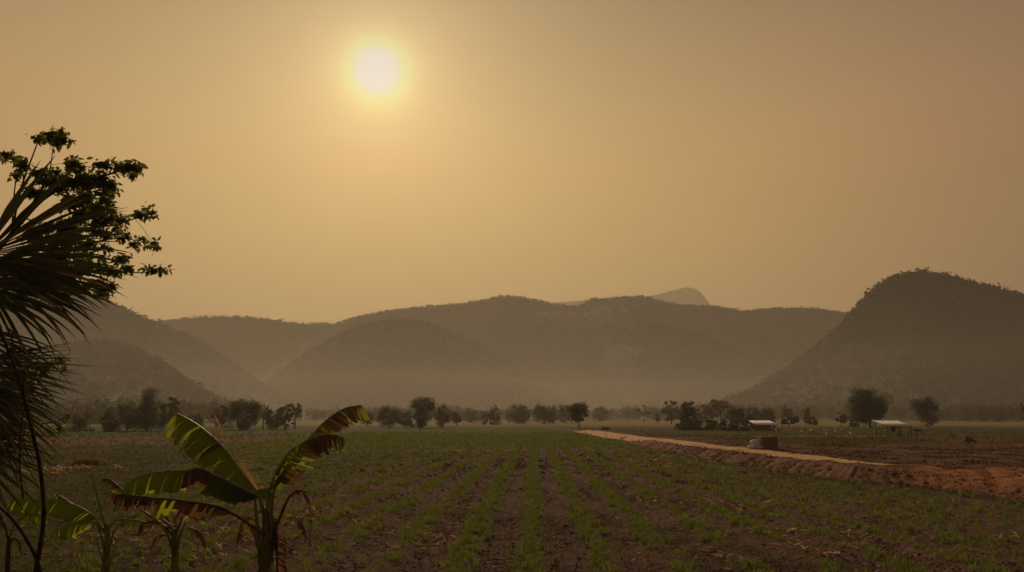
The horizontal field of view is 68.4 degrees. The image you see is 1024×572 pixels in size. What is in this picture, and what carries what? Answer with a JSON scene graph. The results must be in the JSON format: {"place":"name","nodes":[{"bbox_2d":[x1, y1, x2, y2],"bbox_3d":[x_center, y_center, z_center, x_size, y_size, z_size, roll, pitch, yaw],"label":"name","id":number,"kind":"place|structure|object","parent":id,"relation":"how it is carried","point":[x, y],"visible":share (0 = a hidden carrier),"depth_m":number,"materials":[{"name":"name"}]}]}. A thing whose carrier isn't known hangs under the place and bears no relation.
{"place":"outdoors","nodes":[
{"label":"outdoors","id":0,"kind":"place"},
{"bbox_2d":[0,353,75,462],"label":"feathery shrub","id":1,"kind":"object","parent":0,"point":[68,417],"visible":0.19,"depth_m":8.82,"materials":[{"name":"green plant"}]},
{"bbox_2d":[4,344,293,419],"bbox_3d":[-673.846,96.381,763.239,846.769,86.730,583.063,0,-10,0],"label":"hill","id":2,"kind":"structure","parent":0,"point":[112,392],"depth_m":706.25,"materials":[{"name":"green plant"}]},
{"bbox_2d":[0,292,305,418],"bbox_3d":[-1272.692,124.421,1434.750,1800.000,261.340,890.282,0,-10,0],"label":"hill","id":3,"kind":"structure","parent":0,"point":[185,368],"depth_m":1409.95,"materials":[{"name":"green plant"}]},
{"bbox_2d":[265,320,585,418],"bbox_3d":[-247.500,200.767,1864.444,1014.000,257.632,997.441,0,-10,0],"label":"hill","id":4,"kind":"structure","parent":0,"point":[410,370],"depth_m":1644.17,"materials":[{"name":"green plant"}]},
{"bbox_2d":[161,296,846,417],"bbox_3d":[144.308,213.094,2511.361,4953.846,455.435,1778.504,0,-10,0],"label":"mountain","id":5,"kind":"structure","parent":0,"point":[690,373],"depth_m":2483.59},
{"bbox_2d":[0,267,1023,419],"bbox_3d":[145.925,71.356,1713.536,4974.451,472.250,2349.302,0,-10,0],"label":"hillside forest","id":6,"kind":"object","parent":5,"relation":"on","point":[201,393],"visible":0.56,"depth_m":1487.71,"materials":[{"name":"green plant"}]},
{"bbox_2d":[0,418,1023,571],"bbox_3d":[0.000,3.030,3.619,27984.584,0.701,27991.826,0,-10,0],"label":"ground","id":7,"kind":"structure","parent":0,"point":[614,425],"depth_m":24.61,"materials":[{"name":"soil"}]},
{"bbox_2d":[0,329,45,571],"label":"slim trunk","id":8,"kind":"object","parent":7,"relation":"on","point":[37,564],"visible":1,"depth_m":5.83,"materials":[{"name":"brown plant"}]},
{"bbox_2d":[0,514,47,571],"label":"banana plant","id":9,"kind":"object","parent":7,"relation":"on","point":[25,519],"visible":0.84,"depth_m":9.60,"materials":[{"name":"green plant"}]},
{"bbox_2d":[0,156,136,517],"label":"fan palm","id":10,"kind":"object","parent":7,"relation":"on","point":[46,276],"visible":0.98,"depth_m":6.77,"materials":[{"name":"green plant"}]},
{"bbox_2d":[7,474,147,571],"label":"banana plant","id":11,"kind":"object","parent":7,"relation":"on","point":[63,509],"visible":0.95,"depth_m":9.32,"materials":[{"name":"green plant"}]},
{"bbox_2d":[62,410,94,431],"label":"broadleaf tree","id":12,"kind":"object","parent":7,"relation":"on","point":[80,422],"visible":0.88,"depth_m":136.90,"materials":[{"name":"green plant"}]},
{"bbox_2d":[0,126,175,304],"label":"leafy tree","id":13,"kind":"object","parent":7,"relation":"on","point":[58,141],"visible":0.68,"depth_m":12.33,"materials":[{"name":"green plant"}]},
{"bbox_2d":[68,456,108,464],"bbox_3d":[-23.545,9.644,41.860,2.328,0.543,1.494,0,-10,0],"label":"weed clump","id":14,"kind":"object","parent":7,"relation":"on","point":[93,461],"visible":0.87,"depth_m":41.61,"materials":[{"name":"plant"}]},
{"bbox_2d":[98,408,121,431],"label":"broadleaf tree","id":15,"kind":"object","parent":7,"relation":"on","point":[109,426],"visible":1,"depth_m":136.99,"materials":[{"name":"green plant"}]},
{"bbox_2d":[114,401,138,430],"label":"broadleaf tree","id":16,"kind":"object","parent":7,"relation":"on","point":[125,415],"visible":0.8,"depth_m":142.88,"materials":[{"name":"green plant"}]},
{"bbox_2d":[125,387,168,430],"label":"broadleaf tree","id":17,"kind":"object","parent":7,"relation":"on","point":[146,410],"visible":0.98,"depth_m":142.73,"materials":[{"name":"green plant"}]},
{"bbox_2d":[101,478,206,571],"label":"banana plant","id":18,"kind":"object","parent":7,"relation":"on","point":[174,539],"visible":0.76,"depth_m":9.27,"materials":[{"name":"green plant"}]},
{"bbox_2d":[160,397,182,428],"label":"broadleaf tree","id":19,"kind":"object","parent":7,"relation":"on","point":[171,412],"visible":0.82,"depth_m":143.09,"materials":[{"name":"green plant"}]},
{"bbox_2d":[182,413,204,428],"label":"broadleaf tree","id":20,"kind":"object","parent":7,"relation":"on","point":[199,421],"visible":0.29,"depth_m":163.32,"materials":[{"name":"green plant"}]},
{"bbox_2d":[211,405,231,428],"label":"broadleaf tree","id":21,"kind":"object","parent":7,"relation":"on","point":[221,418],"visible":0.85,"depth_m":163.43,"materials":[{"name":"green plant"}]},
{"bbox_2d":[108,405,369,571],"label":"banana plant","id":22,"kind":"object","parent":7,"relation":"on","point":[224,478],"visible":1,"depth_m":9.12,"materials":[{"name":"green plant"}]},
{"bbox_2d":[226,398,265,429],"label":"broadleaf tree","id":23,"kind":"object","parent":7,"relation":"on","point":[247,407],"visible":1,"depth_m":155.64,"materials":[{"name":"green plant"}]},
{"bbox_2d":[259,406,267,428],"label":"bare tree","id":24,"kind":"object","parent":7,"relation":"on","point":[262,417],"visible":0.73,"depth_m":163.74,"materials":[{"name":"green plant"}]},
{"bbox_2d":[261,409,285,428],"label":"broadleaf tree","id":25,"kind":"object","parent":7,"relation":"on","point":[270,420],"visible":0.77,"depth_m":162.93,"materials":[{"name":"green plant"}]},
{"bbox_2d":[275,403,293,429],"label":"broadleaf tree","id":26,"kind":"object","parent":7,"relation":"on","point":[281,410],"visible":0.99,"depth_m":155.95,"materials":[{"name":"green plant"}]},
{"bbox_2d":[287,403,301,428],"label":"broadleaf tree","id":27,"kind":"object","parent":7,"relation":"on","point":[297,409],"visible":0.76,"depth_m":171.74,"materials":[{"name":"green plant"}]},
{"bbox_2d":[359,412,374,425],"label":"broadleaf tree","id":28,"kind":"object","parent":7,"relation":"on","point":[368,422],"visible":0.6,"depth_m":214.12,"materials":[{"name":"green plant"}]},
{"bbox_2d":[375,405,401,427],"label":"broadleaf tree","id":29,"kind":"object","parent":7,"relation":"on","point":[392,416],"visible":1,"depth_m":189.97,"materials":[{"name":"green plant"}]},
{"bbox_2d":[398,411,414,426],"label":"broadleaf tree","id":30,"kind":"object","parent":7,"relation":"on","point":[405,422],"visible":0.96,"depth_m":190.47,"materials":[{"name":"green plant"}]},
{"bbox_2d":[415,417,425,432],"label":"sapling","id":31,"kind":"object","parent":7,"relation":"on","point":[421,420],"visible":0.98,"depth_m":122.76,"materials":[{"name":"green plant"}]},
{"bbox_2d":[407,396,438,427],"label":"broadleaf tree","id":32,"kind":"object","parent":7,"relation":"on","point":[426,407],"visible":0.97,"depth_m":180.62,"materials":[{"name":"green plant"}]},
{"bbox_2d":[433,404,453,426],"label":"broadleaf tree","id":33,"kind":"object","parent":7,"relation":"on","point":[440,417],"visible":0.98,"depth_m":190.56,"materials":[{"name":"green plant"}]},
{"bbox_2d":[451,411,461,425],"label":"broadleaf tree","id":34,"kind":"object","parent":7,"relation":"on","point":[457,418],"visible":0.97,"depth_m":228.72,"materials":[{"name":"green plant"}]},
{"bbox_2d":[480,410,501,424],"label":"broadleaf tree","id":35,"kind":"object","parent":7,"relation":"on","point":[492,417],"visible":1,"depth_m":263.72,"materials":[{"name":"green plant"}]},
{"bbox_2d":[0,444,1023,571],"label":"soil clods","id":36,"kind":"object","parent":7,"relation":"on","point":[623,540],"visible":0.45,"depth_m":24.67,"materials":[{"name":"brown soil"}]},
{"bbox_2d":[0,429,1023,571],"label":"weeds","id":37,"kind":"object","parent":7,"relation":"on","point":[88,489],"visible":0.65,"depth_m":29.02,"materials":[{"name":"green plant"}]},
{"bbox_2d":[0,396,1023,424],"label":"wood","id":38,"kind":"object","parent":7,"relation":"on","point":[980,412],"visible":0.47,"depth_m":426.02,"materials":[{"name":"green plant"}]},
{"bbox_2d":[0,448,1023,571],"bbox_3d":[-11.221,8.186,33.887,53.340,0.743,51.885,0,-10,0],"label":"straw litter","id":39,"kind":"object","parent":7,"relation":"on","point":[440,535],"visible":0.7,"depth_m":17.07,"materials":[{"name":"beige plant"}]},
{"bbox_2d":[506,403,530,423],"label":"broadleaf tree","id":40,"kind":"object","parent":7,"relation":"on","point":[518,415],"visible":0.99,"depth_m":286.00,"materials":[{"name":"green plant"}]},
{"bbox_2d":[14,432,1023,571],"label":"crop rows","id":41,"kind":"object","parent":7,"relation":"on","point":[535,511],"visible":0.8,"depth_m":21.36,"materials":[{"name":"green plant"}]},
{"bbox_2d":[529,403,557,423],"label":"broadleaf tree","id":42,"kind":"object","parent":7,"relation":"on","point":[549,414],"visible":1,"depth_m":285.52,"materials":[{"name":"green plant"}]},
{"bbox_2d":[557,403,569,422],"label":"broadleaf tree","id":43,"kind":"object","parent":7,"relation":"on","point":[562,410],"visible":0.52,"depth_m":311.94,"materials":[{"name":"green plant"}]},
{"bbox_2d":[567,401,588,428],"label":"broadleaf tree","id":44,"kind":"object","parent":7,"relation":"on","point":[577,410],"visible":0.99,"depth_m":171.44,"materials":[{"name":"green plant"}]},
{"bbox_2d":[592,405,607,420],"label":"broadleaf tree","id":45,"kind":"object","parent":7,"relation":"on","point":[601,415],"visible":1,"depth_m":489.41,"materials":[{"name":"green plant"}]},
{"bbox_2d":[636,405,650,421],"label":"bare tree","id":46,"kind":"object","parent":7,"relation":"on","point":[641,413],"visible":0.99,"depth_m":381.32,"materials":[{"name":"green plant"}]},
{"bbox_2d":[654,412,660,424],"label":"sapling","id":47,"kind":"object","parent":7,"relation":"on","point":[657,419],"visible":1,"depth_m":264.06,"materials":[{"name":"green plant"}]},
{"bbox_2d":[660,400,679,423],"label":"broadleaf tree","id":48,"kind":"object","parent":7,"relation":"on","point":[670,417],"visible":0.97,"depth_m":285.85,"materials":[{"name":"green plant"}]},
{"bbox_2d":[674,417,692,429],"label":"bush","id":49,"kind":"object","parent":7,"relation":"on","point":[679,426],"visible":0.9,"depth_m":148.88,"materials":[{"name":"green plant"}]},
{"bbox_2d":[678,401,699,425],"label":"broadleaf tree","id":50,"kind":"object","parent":7,"relation":"on","point":[686,412],"visible":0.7,"depth_m":155.71,"materials":[{"name":"green plant"}]},
{"bbox_2d":[687,417,705,429],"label":"bush","id":51,"kind":"object","parent":7,"relation":"on","point":[695,422],"visible":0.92,"depth_m":148.97,"materials":[{"name":"green plant"}]},
{"bbox_2d":[697,404,716,424],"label":"broadleaf tree","id":52,"kind":"object","parent":7,"relation":"on","point":[707,410],"visible":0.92,"depth_m":263.92,"materials":[{"name":"green plant"}]},
{"bbox_2d":[705,415,718,429],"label":"bush","id":53,"kind":"object","parent":7,"relation":"on","point":[712,424],"visible":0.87,"depth_m":148.94,"materials":[{"name":"green plant"}]},
{"bbox_2d":[708,399,733,422],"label":"broadleaf tree","id":54,"kind":"object","parent":7,"relation":"on","point":[716,404],"visible":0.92,"depth_m":264.05,"materials":[{"name":"green plant"}]},
{"bbox_2d":[715,417,727,430],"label":"bush","id":55,"kind":"object","parent":7,"relation":"on","point":[721,427],"visible":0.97,"depth_m":142.62,"materials":[{"name":"green plant"}]},
{"bbox_2d":[727,416,739,430],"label":"bush","id":56,"kind":"object","parent":7,"relation":"on","point":[731,425],"visible":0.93,"depth_m":136.82,"materials":[{"name":"green plant"}]},
{"bbox_2d":[725,406,747,425],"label":"broadleaf tree","id":57,"kind":"object","parent":7,"relation":"on","point":[733,411],"visible":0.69,"depth_m":190.49,"materials":[{"name":"green plant"}]},
{"bbox_2d":[738,425,751,430],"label":"bush","id":58,"kind":"object","parent":7,"relation":"on","point":[745,428],"visible":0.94,"depth_m":136.86,"materials":[{"name":"green plant"}]},
{"bbox_2d":[734,416,756,426],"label":"umbrella tree","id":59,"kind":"object","parent":7,"relation":"on","point":[746,421],"visible":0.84,"depth_m":163.00,"materials":[{"name":"green plant"}]},
{"bbox_2d":[745,407,762,420],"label":"broadleaf tree","id":60,"kind":"object","parent":7,"relation":"on","point":[753,415],"visible":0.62,"depth_m":244.68,"materials":[{"name":"green plant"}]},
{"bbox_2d":[752,444,763,448],"bbox_3d":[16.295,10.708,50.057,0.774,0.403,0.529,0,-10,0],"label":"sack","id":61,"kind":"object","parent":7,"relation":"on","point":[757,446],"visible":0.77,"depth_m":49.85,"materials":[{"name":"grey fabric"}]},
{"bbox_2d":[751,425,765,430],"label":"bush","id":62,"kind":"object","parent":7,"relation":"on","point":[757,428],"visible":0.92,"depth_m":137.17,"materials":[{"name":"green plant"}]},
{"bbox_2d":[750,420,777,429],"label":"roofed shed","id":63,"kind":"structure","parent":7,"relation":"on","point":[765,424],"depth_m":154.73,"materials":[{"name":"metal"}]},
{"bbox_2d":[756,436,777,449],"bbox_3d":[17.056,10.513,50.449,1.178,0.876,0.924,1,-10,-7],"label":"straw bale","id":64,"kind":"object","parent":7,"relation":"on","point":[768,442],"visible":0.67,"depth_m":50.03},
{"bbox_2d":[758,407,776,422],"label":"broadleaf tree","id":65,"kind":"object","parent":7,"relation":"on","point":[766,414],"visible":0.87,"depth_m":245.10,"materials":[{"name":"green plant"}]},
{"bbox_2d":[766,426,778,430],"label":"bush","id":66,"kind":"object","parent":7,"relation":"on","point":[769,429],"visible":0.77,"depth_m":136.87,"materials":[{"name":"green plant"}]},
{"bbox_2d":[779,405,795,418],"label":"broadleaf tree","id":67,"kind":"object","parent":7,"relation":"on","point":[787,412],"visible":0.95,"depth_m":312.21,"materials":[{"name":"green plant"}]},
{"bbox_2d":[781,416,799,428],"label":"umbrella tree","id":68,"kind":"object","parent":7,"relation":"on","point":[794,420],"visible":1,"depth_m":162.83,"materials":[{"name":"green plant"}]},
{"bbox_2d":[803,408,817,424],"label":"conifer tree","id":69,"kind":"object","parent":7,"relation":"on","point":[807,419],"visible":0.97,"depth_m":245.23,"materials":[{"name":"green plant"}]},
{"bbox_2d":[624,433,1023,498],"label":"earth rubble","id":70,"kind":"object","parent":7,"relation":"on","point":[907,448],"visible":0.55,"depth_m":50.61,"materials":[{"name":"brown soil"}]},
{"bbox_2d":[835,412,848,426],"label":"bare tree","id":71,"kind":"object","parent":7,"relation":"on","point":[842,417],"visible":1,"depth_m":190.37,"materials":[{"name":"green plant"}]},
{"bbox_2d":[847,415,859,426],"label":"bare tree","id":72,"kind":"object","parent":7,"relation":"on","point":[851,423],"visible":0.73,"depth_m":190.51,"materials":[{"name":"green plant"}]},
{"bbox_2d":[844,387,894,427],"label":"broadleaf tree","id":73,"kind":"object","parent":7,"relation":"on","point":[866,405],"visible":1,"depth_m":180.22,"materials":[{"name":"green plant"}]},
{"bbox_2d":[875,421,912,436],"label":"field hut","id":74,"kind":"object","parent":7,"relation":"on","point":[898,424],"visible":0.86,"depth_m":91.04,"materials":[{"name":"metal"}]},
{"bbox_2d":[909,395,942,426],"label":"broadleaf tree","id":75,"kind":"object","parent":7,"relation":"on","point":[926,404],"visible":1,"depth_m":201.27,"materials":[{"name":"green plant"}]},
{"bbox_2d":[961,436,975,442],"bbox_3d":[39.249,13.168,64.671,1.619,0.613,1.122,0,-10,0],"label":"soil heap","id":76,"kind":"object","parent":7,"relation":"on","point":[967,439],"visible":0.78,"depth_m":64.46,"materials":[{"name":"brown soil"}]},
{"bbox_2d":[0,0,1023,323],"label":"sky","id":77,"kind":"structure","parent":0,"point":[307,161],"materials":[{"name":"orange"}]},
{"bbox_2d":[549,287,710,305],"bbox_3d":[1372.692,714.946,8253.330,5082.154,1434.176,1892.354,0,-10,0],"label":"peak","id":78,"kind":"structure","parent":0,"point":[687,295],"depth_m":8353.73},
{"bbox_2d":[574,430,941,468],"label":"dirt road","id":79,"kind":"structure","parent":0,"point":[612,435],"depth_m":51.18,"materials":[{"name":"brown soil"}]},
{"bbox_2d":[645,273,1023,419],"bbox_3d":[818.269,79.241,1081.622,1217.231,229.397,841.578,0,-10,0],"label":"hill","id":80,"kind":"structure","parent":0,"point":[887,310],"depth_m":1001.20,"materials":[{"name":"green plant"}]},
{"bbox_3d":[16.026,10.760,50.246,0.626,0.360,0.430,0,-10,0],"label":"sack","id":81,"kind":"object","parent":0,"visible":0},
{"bbox_2d":[750,440,759,444],"bbox_3d":[16.296,10.469,50.397,0.756,0.406,0.573,0,-10,0],"label":"sack","id":82,"kind":"object","parent":81,"relation":"on","point":[752,442],"visible":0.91,"depth_m":50.20,"materials":[{"name":"white fabric"}]}
]}

